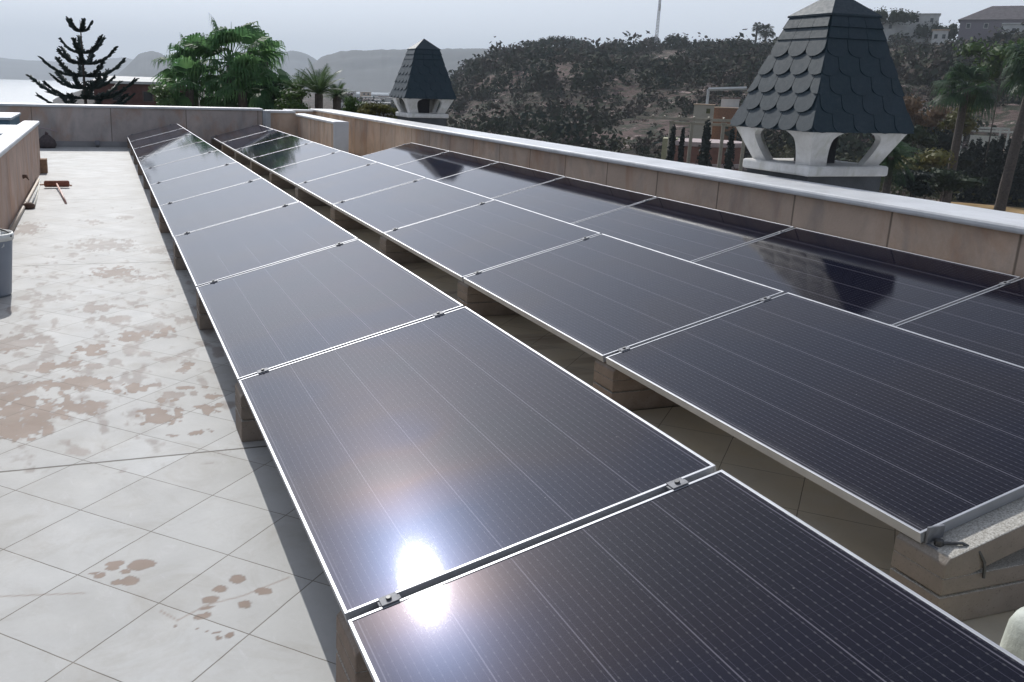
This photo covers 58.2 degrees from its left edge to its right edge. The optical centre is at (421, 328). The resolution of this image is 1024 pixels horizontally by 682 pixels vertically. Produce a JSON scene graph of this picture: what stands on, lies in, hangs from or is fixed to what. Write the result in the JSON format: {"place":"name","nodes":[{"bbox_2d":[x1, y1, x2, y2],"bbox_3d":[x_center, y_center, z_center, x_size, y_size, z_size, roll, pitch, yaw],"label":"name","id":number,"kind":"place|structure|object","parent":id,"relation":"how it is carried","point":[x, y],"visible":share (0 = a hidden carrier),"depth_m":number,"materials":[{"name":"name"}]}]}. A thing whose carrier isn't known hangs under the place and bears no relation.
{"place":"outdoors","nodes":[
{"label":"outdoors","id":0,"kind":"place"},
{"bbox_2d":[0,57,225,80],"bbox_3d":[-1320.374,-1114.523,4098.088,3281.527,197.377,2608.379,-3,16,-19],"label":"hill","id":1,"kind":"structure","parent":0,"point":[14,69],"depth_m":3624.96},
{"bbox_2d":[113,51,214,85],"bbox_3d":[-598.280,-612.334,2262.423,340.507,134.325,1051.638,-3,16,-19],"label":"hill","id":2,"kind":"structure","parent":0,"point":[141,65],"depth_m":2049.84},
{"bbox_2d":[0,79,389,103],"bbox_3d":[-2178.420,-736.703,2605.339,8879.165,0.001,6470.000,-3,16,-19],"label":"sea","id":3,"kind":"structure","parent":0,"point":[17,91],"depth_m":1351.94,"materials":[{"name":"white liquid"}]},
{"bbox_2d":[269,50,316,78],"bbox_3d":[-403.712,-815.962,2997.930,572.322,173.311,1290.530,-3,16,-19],"label":"hill","id":4,"kind":"structure","parent":0,"point":[296,60],"depth_m":2758.36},
{"bbox_2d":[289,48,493,92],"bbox_3d":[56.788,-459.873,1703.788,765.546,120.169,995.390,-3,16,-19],"label":"hill","id":5,"kind":"structure","parent":0,"point":[372,70],"depth_m":1523.93,"materials":[{"name":"grey"}]},
{"bbox_2d":[0,147,1017,681],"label":"terrace floor","id":6,"kind":"structure","parent":0,"point":[152,529],"depth_m":3.67,"materials":[{"name":"tile"}]},
{"bbox_2d":[0,229,13,297],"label":"bucket","id":7,"kind":"object","parent":6,"relation":"on","point":[6,238],"visible":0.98,"depth_m":6.43,"materials":[{"name":"grey plastic"}]},
{"bbox_2d":[0,121,40,229],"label":"parapet wall","id":8,"kind":"structure","parent":6,"relation":"on","point":[20,172],"depth_m":10.73,"materials":[{"name":"paint"}]},
{"bbox_2d":[0,103,262,146],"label":"parapet wall","id":9,"kind":"structure","parent":6,"relation":"on","point":[80,125],"depth_m":20.04,"materials":[{"name":"paint"}]},
{"bbox_2d":[137,161,142,174],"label":"support block","id":10,"kind":"structure","parent":6,"relation":"on","point":[140,171],"depth_m":14.60,"materials":[{"name":"concrete"}]},
{"bbox_2d":[133,134,203,157],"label":"solar panel","id":11,"kind":"object","parent":10,"relation":"on","point":[185,140],"visible":0.84,"depth_m":15.59,"materials":[{"name":"glass"}]},
{"bbox_2d":[143,173,149,188],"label":"support block","id":12,"kind":"structure","parent":6,"relation":"on","point":[146,185],"depth_m":12.84,"materials":[{"name":"concrete"}]},
{"bbox_2d":[137,141,217,170],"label":"solar panel","id":13,"kind":"object","parent":12,"relation":"on","point":[175,154],"visible":0.88,"depth_m":13.80,"materials":[{"name":"glass"}]},
{"bbox_2d":[150,189,157,207],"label":"support block","id":14,"kind":"structure","parent":6,"relation":"on","point":[153,203],"depth_m":11.08,"materials":[{"name":"concrete"}]},
{"bbox_2d":[143,150,236,184],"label":"solar panel","id":15,"kind":"object","parent":14,"relation":"on","point":[186,166],"visible":0.87,"depth_m":12.03,"materials":[{"name":"glass"}]},
{"bbox_2d":[159,209,169,232],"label":"support block","id":16,"kind":"structure","parent":6,"relation":"on","point":[163,227],"depth_m":9.31,"materials":[{"name":"concrete"}]},
{"bbox_2d":[149,162,261,206],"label":"solar panel","id":17,"kind":"object","parent":16,"relation":"on","point":[226,175],"visible":0.84,"depth_m":10.24,"materials":[{"name":"glass"}]},
{"bbox_2d":[173,241,186,269],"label":"support block","id":18,"kind":"structure","parent":6,"relation":"on","point":[179,263],"depth_m":7.55,"materials":[{"name":"concrete"}]},
{"bbox_2d":[159,178,298,239],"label":"solar panel","id":19,"kind":"object","parent":18,"relation":"on","point":[217,207],"visible":0.83,"depth_m":8.45,"materials":[{"name":"glass"}]},
{"bbox_2d":[196,291,213,329],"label":"support block","id":20,"kind":"structure","parent":6,"relation":"on","point":[204,321],"depth_m":5.79,"materials":[{"name":"concrete"}]},
{"bbox_2d":[174,202,357,286],"bbox_3d":[-1.239,-0.669,6.837,1.100,0.046,1.940,-18,20,-14],"label":"solar panel","id":21,"kind":"object","parent":20,"relation":"on","point":[232,248],"visible":0.87,"depth_m":6.64,"materials":[{"name":"glass"}]},
{"bbox_2d":[211,138,221,148],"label":"support block","id":22,"kind":"structure","parent":6,"relation":"on","point":[216,144],"depth_m":20.40,"materials":[{"name":"concrete"}]},
{"bbox_2d":[211,125,272,143],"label":"solar panel","id":23,"kind":"object","parent":22,"relation":"on","point":[239,133],"visible":0.87,"depth_m":19.63,"materials":[{"name":"glass"}]},
{"bbox_2d":[234,152,249,164],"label":"support block","id":24,"kind":"structure","parent":6,"relation":"on","point":[240,159],"depth_m":16.91,"materials":[{"name":"concrete"}]},
{"bbox_2d":[222,129,289,150],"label":"solar panel","id":25,"kind":"object","parent":24,"relation":"on","point":[253,139],"visible":0.85,"depth_m":17.86,"materials":[{"name":"glass"}]},
{"bbox_2d":[235,382,263,441],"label":"support block","id":26,"kind":"structure","parent":6,"relation":"on","point":[248,429],"depth_m":4.02,"materials":[{"name":"concrete"}]},
{"bbox_2d":[196,239,463,384],"bbox_3d":[-0.617,-0.176,5.073,1.100,0.046,1.940,-18,20,-14],"label":"solar panel","id":27,"kind":"object","parent":26,"relation":"on","point":[286,312],"visible":0.86,"depth_m":4.83,"materials":[{"name":"glass"}]},
{"bbox_2d":[250,161,269,174],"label":"support block","id":28,"kind":"structure","parent":6,"relation":"on","point":[257,169],"depth_m":15.14,"materials":[{"name":"concrete"}]},
{"bbox_2d":[235,135,311,160],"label":"solar panel","id":29,"kind":"object","parent":28,"relation":"on","point":[270,146],"visible":0.9,"depth_m":16.09,"materials":[{"name":"glass"}]},
{"bbox_2d":[269,172,295,188],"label":"support block","id":30,"kind":"structure","parent":6,"relation":"on","point":[278,181],"depth_m":13.38,"materials":[{"name":"concrete"}]},
{"bbox_2d":[251,142,339,171],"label":"solar panel","id":31,"kind":"object","parent":30,"relation":"on","point":[289,156],"visible":0.9,"depth_m":14.31,"materials":[{"name":"glass"}]},
{"bbox_2d":[262,110,348,152],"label":"parapet wall","id":32,"kind":"structure","parent":6,"relation":"on","point":[331,133],"depth_m":19.56,"materials":[{"name":"paint"}]},
{"bbox_2d":[295,187,328,205],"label":"support block","id":33,"kind":"structure","parent":6,"relation":"on","point":[304,197],"depth_m":11.62,"materials":[{"name":"concrete"}]},
{"bbox_2d":[271,151,376,186],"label":"solar panel","id":34,"kind":"object","parent":33,"relation":"on","point":[332,163],"visible":0.94,"depth_m":12.53,"materials":[{"name":"glass"}]},
{"bbox_2d":[330,207,368,229],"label":"support block","id":35,"kind":"structure","parent":6,"relation":"on","point":[342,220],"depth_m":9.86,"materials":[{"name":"concrete"}]},
{"bbox_2d":[297,162,425,206],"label":"solar panel","id":36,"kind":"object","parent":35,"relation":"on","point":[331,190],"visible":0.86,"depth_m":10.74,"materials":[{"name":"glass"}]},
{"bbox_2d":[336,611,372,681],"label":"support block","id":37,"kind":"structure","parent":6,"relation":"on","point":[351,666],"depth_m":2.29,"materials":[{"name":"concrete"}]},
{"bbox_2d":[239,306,716,624],"bbox_3d":[0.006,0.314,3.308,1.100,0.046,1.940,-18,20,-14],"label":"solar panel","id":38,"kind":"object","parent":37,"relation":"on","point":[436,448],"visible":0.87,"depth_m":2.94,"materials":[{"name":"glass"}]},
{"bbox_2d":[348,470,1023,681],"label":"solar panel","id":39,"kind":"object","parent":37,"relation":"on","point":[720,576],"visible":1,"depth_m":2.06,"materials":[{"name":"glass"}]},
{"bbox_2d":[380,236,427,263],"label":"support block","id":40,"kind":"structure","parent":6,"relation":"on","point":[394,252],"depth_m":8.09,"materials":[{"name":"concrete"}]},
{"bbox_2d":[333,178,493,236],"bbox_3d":[-0.145,-1.244,9.112,1.100,0.046,1.940,-18,20,-14],"label":"solar panel","id":41,"kind":"object","parent":40,"relation":"on","point":[400,206],"visible":0.89,"depth_m":8.97,"materials":[{"name":"glass"}]},
{"bbox_2d":[457,280,517,315],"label":"support block","id":42,"kind":"structure","parent":6,"relation":"on","point":[476,301],"depth_m":6.33,"materials":[{"name":"concrete"}]},
{"bbox_2d":[383,200,600,281],"bbox_3d":[0.476,-0.755,7.347,1.100,0.048,1.940,-18,20,-14],"label":"solar panel","id":43,"kind":"object","parent":42,"relation":"on","point":[460,245],"visible":0.88,"depth_m":7.16,"materials":[{"name":"glass"}]},
{"bbox_2d":[593,359,677,409],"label":"support block","id":44,"kind":"structure","parent":6,"relation":"on","point":[622,389],"depth_m":4.57,"materials":[{"name":"concrete"}]},
{"bbox_2d":[463,234,783,361],"bbox_3d":[1.101,-0.263,5.583,1.100,0.048,1.940,-18,20,-14],"label":"solar panel","id":45,"kind":"object","parent":44,"relation":"on","point":[601,297],"visible":0.9,"depth_m":5.35,"materials":[{"name":"glass"}]},
{"bbox_2d":[310,109,1023,278],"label":"parapet wall","id":46,"kind":"structure","parent":6,"relation":"on","point":[987,239],"depth_m":7.73,"materials":[{"name":"paint"}]},
{"bbox_2d":[889,497,1023,620],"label":"support block","id":47,"kind":"structure","parent":6,"relation":"on","point":[949,579],"depth_m":2.80,"materials":[{"name":"concrete"}]},
{"bbox_2d":[606,292,1023,542],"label":"solar panel","id":48,"kind":"object","parent":47,"relation":"on","point":[913,435],"visible":1,"depth_m":3.61,"materials":[{"name":"glass"}]},
{"bbox_2d":[924,524,985,578],"bbox_3d":[1.631,0.680,2.796,0.176,0.136,0.071,4,15,9],"label":"end clamp","id":49,"kind":"object","parent":47,"relation":"attached to","point":[935,533],"visible":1,"depth_m":2.79,"materials":[{"name":"metal"}]},
{"bbox_3d":[-5.291,-3.727,18.333,1.066,0.507,0.190,-4,16,-19],"label":"support block","id":50,"kind":"object","parent":6,"relation":"on","visible":0},
{"bbox_2d":[127,123,182,141],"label":"solar panel","id":51,"kind":"object","parent":50,"relation":"on","point":[153,132],"visible":0.87,"depth_m":19.11,"materials":[{"name":"glass"}]},
{"bbox_2d":[130,128,192,148],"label":"solar panel","id":52,"kind":"object","parent":50,"relation":"on","point":[166,136],"visible":0.85,"depth_m":17.34,"materials":[{"name":"glass"}]},
{"bbox_3d":[0.555,-1.961,12.385,1.066,0.507,0.190,-4,16,-19],"label":"support block","id":53,"kind":"object","parent":6,"relation":"on","visible":0},
{"bbox_2d":[395,151,497,179],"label":"solar panel","id":54,"kind":"object","parent":53,"relation":"on","point":[441,165],"visible":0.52,"depth_m":13.15,"materials":[{"name":"glass"}]},
{"bbox_2d":[435,162,564,198],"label":"solar panel","id":55,"kind":"object","parent":53,"relation":"on","point":[495,180],"visible":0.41,"depth_m":11.37,"materials":[{"name":"glass"}]},
{"bbox_3d":[-0.056,-2.450,14.141,1.066,0.507,0.190,-3,16,-18],"label":"support block","id":56,"kind":"object","parent":6,"relation":"on","visible":0},
{"bbox_2d":[360,143,447,166],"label":"solar panel","id":57,"kind":"object","parent":56,"relation":"on","point":[401,154],"visible":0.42,"depth_m":14.93,"materials":[{"name":"glass"}]},
{"bbox_2d":[0,0,1023,65],"label":"sky","id":58,"kind":"structure","parent":0,"point":[29,29],"materials":[{"name":"grey"}]},
{"bbox_2d":[53,41,1023,207],"bbox_3d":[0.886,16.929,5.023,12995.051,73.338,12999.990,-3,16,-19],"label":"ground","id":59,"kind":"structure","parent":0,"point":[1006,116],"depth_m":184.19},
{"bbox_2d":[26,16,138,104],"bbox_3d":[-11.475,-4.616,31.839,3.666,11.875,3.526,14,19,39],"label":"norfolk pine","id":60,"kind":"object","parent":59,"relation":"on","point":[91,85],"visible":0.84,"depth_m":30.59,"materials":[{"name":"green plant"}]},
{"bbox_2d":[92,76,184,105],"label":"building","id":61,"kind":"structure","parent":59,"relation":"on","point":[139,88],"depth_m":37.12,"materials":[{"name":"white wood"}]},
{"bbox_2d":[147,84,179,105],"bbox_3d":[-7.502,-2.248,27.408,0.790,9.826,1.188,2,15,1],"label":"bush","id":62,"kind":"object","parent":59,"relation":"on","point":[162,93],"visible":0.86,"depth_m":26.05,"materials":[{"name":"green plant"}]},
{"bbox_2d":[152,55,221,106],"bbox_3d":[-7.078,-2.881,28.407,2.126,10.758,2.278,-3,16,-19],"label":"fan palm","id":63,"kind":"object","parent":59,"relation":"on","point":[180,67],"visible":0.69,"depth_m":26.99,"materials":[{"name":"green plant"}]},
{"bbox_2d":[149,32,225,106],"bbox_3d":[-7.439,-3.809,30.364,2.208,11.518,2.401,11,17,30],"label":"fan palm","id":64,"kind":"object","parent":59,"relation":"on","point":[164,73],"visible":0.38,"depth_m":28.54,"materials":[{"name":"green plant"}]},
{"bbox_2d":[170,13,287,99],"bbox_3d":[-6.136,-3.811,29.525,3.651,12.032,3.294,-3,16,-19],"label":"fan palm","id":65,"kind":"object","parent":59,"relation":"on","point":[246,34],"visible":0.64,"depth_m":27.96,"materials":[{"name":"green plant"}]},
{"bbox_2d":[198,51,285,114],"bbox_3d":[-5.403,-2.908,28.444,2.792,10.891,2.857,-3,16,-19],"label":"fan palm","id":66,"kind":"object","parent":59,"relation":"on","point":[243,67],"visible":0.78,"depth_m":26.57,"materials":[{"name":"green plant"}]},
{"bbox_2d":[241,30,293,125],"bbox_3d":[-5.280,-4.045,31.117,2.221,11.711,2.390,-3,16,-19],"label":"fan palm","id":67,"kind":"object","parent":59,"relation":"on","point":[283,75],"visible":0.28,"depth_m":29.79,"materials":[{"name":"green plant"}]},
{"bbox_2d":[274,87,310,109],"bbox_3d":[-3.720,-1.960,26.685,1.046,9.867,1.261,-1,15,-9],"label":"bush","id":68,"kind":"object","parent":59,"relation":"on","point":[294,101],"visible":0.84,"depth_m":25.30,"materials":[{"name":"green plant"}]},
{"bbox_2d":[292,58,347,108],"bbox_3d":[-3.038,-2.407,27.103,1.725,10.755,1.765,1,15,-1],"label":"palm","id":69,"kind":"object","parent":59,"relation":"on","point":[316,84],"visible":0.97,"depth_m":25.88,"materials":[{"name":"green plant"}]},
{"bbox_2d":[324,81,352,109],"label":"palm","id":70,"kind":"object","parent":59,"relation":"on","point":[337,97],"visible":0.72,"depth_m":26.30,"materials":[{"name":"green plant"}]},
{"bbox_2d":[357,102,396,118],"bbox_3d":[-1.115,-1.077,24.270,1.423,9.566,1.040,4,15,8],"label":"bush","id":71,"kind":"object","parent":59,"relation":"on","point":[374,109],"visible":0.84,"depth_m":22.90,"materials":[{"name":"green plant"}]},
{"bbox_2d":[389,39,455,125],"bbox_3d":[-0.038,-2.991,19.577,1.144,6.142,1.133,-3,16,-19],"label":"chimney","id":72,"kind":"object","parent":59,"relation":"on","point":[421,89],"visible":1,"depth_m":18.67,"materials":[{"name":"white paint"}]},
{"bbox_2d":[636,115,744,170],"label":"pergola","id":73,"kind":"object","parent":59,"relation":"on","point":[691,123],"visible":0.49,"depth_m":81.48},
{"bbox_2d":[661,137,741,170],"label":"garden wall","id":74,"kind":"structure","parent":59,"relation":"on","point":[714,150],"depth_m":85.67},
{"bbox_2d":[384,22,1023,170],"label":"scrub","id":75,"kind":"object","parent":59,"relation":"on","point":[922,70],"visible":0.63,"depth_m":196.70,"materials":[{"name":"green plant"}]},
{"bbox_2d":[693,104,715,138],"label":"garden house","id":76,"kind":"structure","parent":59,"relation":"on","point":[706,111],"depth_m":123.19,"materials":[{"name":"beige paint"}]},
{"bbox_2d":[696,120,712,166],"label":"cypress","id":77,"kind":"object","parent":59,"relation":"on","point":[704,155],"visible":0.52,"depth_m":77.76,"materials":[{"name":"green plant"}]},
{"bbox_2d":[711,107,738,140],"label":"garden house","id":78,"kind":"structure","parent":59,"relation":"on","point":[725,112],"depth_m":126.25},
{"bbox_2d":[723,126,734,169],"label":"cypress","id":79,"kind":"object","parent":59,"relation":"on","point":[730,155],"visible":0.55,"depth_m":77.31,"materials":[{"name":"green plant"}]},
{"bbox_2d":[504,132,1022,203],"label":"ground cover","id":80,"kind":"object","parent":59,"relation":"on","point":[845,154],"visible":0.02,"depth_m":116.23,"materials":[{"name":"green plant"}]},
{"bbox_2d":[730,0,913,191],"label":"chimney","id":81,"kind":"object","parent":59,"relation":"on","point":[826,76],"visible":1,"depth_m":7.93,"materials":[{"name":"tile"}]},
{"bbox_2d":[864,141,923,193],"bbox_3d":[19.717,-3.998,39.502,2.463,8.763,2.830,14,19,39],"label":"garden palm","id":82,"kind":"object","parent":59,"relation":"on","point":[890,162],"visible":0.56,"depth_m":38.46,"materials":[{"name":"green plant"}]},
{"bbox_2d":[874,5,920,25],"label":"pine tree","id":83,"kind":"object","parent":59,"relation":"on","point":[893,16],"visible":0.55,"depth_m":271.38,"materials":[{"name":"green plant"}]},
{"bbox_2d":[891,168,936,197],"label":"bush","id":84,"kind":"object","parent":59,"relation":"on","point":[916,187],"visible":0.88,"depth_m":51.58,"materials":[{"name":"green plant"}]},
{"bbox_2d":[895,13,940,42],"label":"villa","id":85,"kind":"object","parent":59,"relation":"on","point":[922,18],"visible":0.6,"depth_m":275.70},
{"bbox_2d":[913,21,943,41],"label":"pine tree","id":86,"kind":"object","parent":59,"relation":"on","point":[922,32],"visible":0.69,"depth_m":273.75,"materials":[{"name":"green plant"}]},
{"bbox_2d":[896,166,991,201],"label":"bush","id":87,"kind":"object","parent":59,"relation":"on","point":[944,180],"visible":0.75,"depth_m":59.35,"materials":[{"name":"green plant"}]},
{"bbox_2d":[955,139,975,201],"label":"hedge cypress","id":88,"kind":"object","parent":59,"relation":"on","point":[970,151],"visible":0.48,"depth_m":88.34,"materials":[{"name":"green plant"}]},
{"bbox_2d":[966,137,982,200],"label":"hedge cypress","id":89,"kind":"object","parent":59,"relation":"on","point":[978,150],"visible":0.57,"depth_m":88.58,"materials":[{"name":"green plant"}]},
{"bbox_2d":[959,127,1012,154],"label":"white pergola","id":90,"kind":"object","parent":59,"relation":"on","point":[983,138],"visible":0.31,"depth_m":95.28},
{"bbox_2d":[976,137,997,203],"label":"hedge cypress","id":91,"kind":"object","parent":59,"relation":"on","point":[989,170],"visible":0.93,"depth_m":87.36,"materials":[{"name":"green plant"}]},
{"bbox_2d":[952,37,1023,197],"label":"palm tree","id":92,"kind":"object","parent":59,"relation":"on","point":[994,62],"visible":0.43,"depth_m":86.77,"materials":[{"name":"green plant"}]},
{"bbox_2d":[957,6,1023,44],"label":"villa","id":93,"kind":"object","parent":59,"relation":"on","point":[983,22],"visible":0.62,"depth_m":254.88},
{"bbox_2d":[988,134,1005,201],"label":"hedge cypress","id":94,"kind":"object","parent":59,"relation":"on","point":[1000,153],"visible":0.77,"depth_m":87.66,"materials":[{"name":"green plant"}]},
{"bbox_2d":[1013,155,1023,205],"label":"hedge cypress","id":95,"kind":"object","parent":59,"relation":"on","point":[1020,193],"visible":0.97,"depth_m":86.25,"materials":[{"name":"green plant"}]},
{"bbox_2d":[951,202,1023,213],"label":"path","id":96,"kind":"structure","parent":0,"point":[1018,210],"depth_m":84.15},
{"bbox_2d":[888,124,939,195],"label":"bush","id":97,"kind":"object","parent":96,"relation":"on","point":[920,135],"visible":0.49,"depth_m":71.91,"materials":[{"name":"green plant"}]},
{"bbox_2d":[894,147,956,198],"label":"bush","id":98,"kind":"object","parent":96,"relation":"on","point":[932,157],"visible":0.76,"depth_m":66.84,"materials":[{"name":"green plant"}]},
{"bbox_2d":[903,93,953,195],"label":"bush","id":99,"kind":"object","parent":96,"relation":"on","point":[913,105],"visible":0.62,"depth_m":81.81,"materials":[{"name":"green plant"}]},
{"bbox_2d":[918,126,977,201],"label":"bush","id":100,"kind":"object","parent":96,"relation":"on","point":[945,140],"visible":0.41,"depth_m":80.41,"materials":[{"name":"green plant"}]},
{"bbox_2d":[925,104,979,199],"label":"bush","id":101,"kind":"object","parent":96,"relation":"on","point":[949,123],"visible":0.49,"depth_m":82.25,"materials":[{"name":"green plant"}]},
{"bbox_2d":[925,61,998,202],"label":"tall palm","id":102,"kind":"object","parent":96,"relation":"on","point":[965,97],"visible":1,"depth_m":66.87,"materials":[{"name":"green plant"}]},
{"bbox_2d":[993,37,1023,210],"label":"tall palm","id":103,"kind":"object","parent":96,"relation":"on","point":[1015,80],"visible":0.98,"depth_m":62.40,"materials":[{"name":"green plant"}]},
{"bbox_2d":[1000,607,1023,660],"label":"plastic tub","id":104,"kind":"object","parent":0,"point":[1012,640],"visible":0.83,"depth_m":2.32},
{"bbox_3d":[3.677,0.497,3.560,1.066,0.507,0.190,-3,16,-18],"label":"support block","id":105,"kind":"object","parent":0,"visible":0},
{"bbox_2d":[890,278,1023,366],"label":"solar panel","id":106,"kind":"object","parent":105,"relation":"on","point":[990,323],"visible":0.54,"depth_m":5.01,"materials":[{"name":"glass"}]},
{"bbox_3d":[2.432,-0.487,7.094,1.066,0.507,0.190,-4,16,-19],"label":"support block","id":107,"kind":"object","parent":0,"visible":0},
{"bbox_2d":[571,197,793,261],"bbox_3d":[2.118,-0.866,7.945,1.100,0.046,1.940,-18,20,-14],"label":"solar panel","id":108,"kind":"object","parent":107,"relation":"on","point":[687,231],"visible":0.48,"depth_m":7.79,"materials":[{"name":"glass"}]},
{"bbox_3d":[1.184,-1.468,10.615,1.066,0.507,0.190,-3,16,-18],"label":"support block","id":109,"kind":"object","parent":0,"visible":0},
{"bbox_2d":[491,177,656,223],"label":"solar panel","id":110,"kind":"object","parent":109,"relation":"on","point":[569,200],"visible":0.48,"depth_m":9.58,"materials":[{"name":"glass"}]},
{"bbox_3d":[3.055,0.006,5.321,1.066,0.507,0.190,-3,16,-18],"label":"support block","id":111,"kind":"object","parent":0,"visible":0},
{"bbox_2d":[690,228,1019,325],"bbox_3d":[2.741,-0.374,6.181,1.100,0.046,1.940,-18,20,-14],"label":"solar panel","id":112,"kind":"object","parent":111,"relation":"on","point":[895,287],"visible":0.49,"depth_m":5.99,"materials":[{"name":"glass"}]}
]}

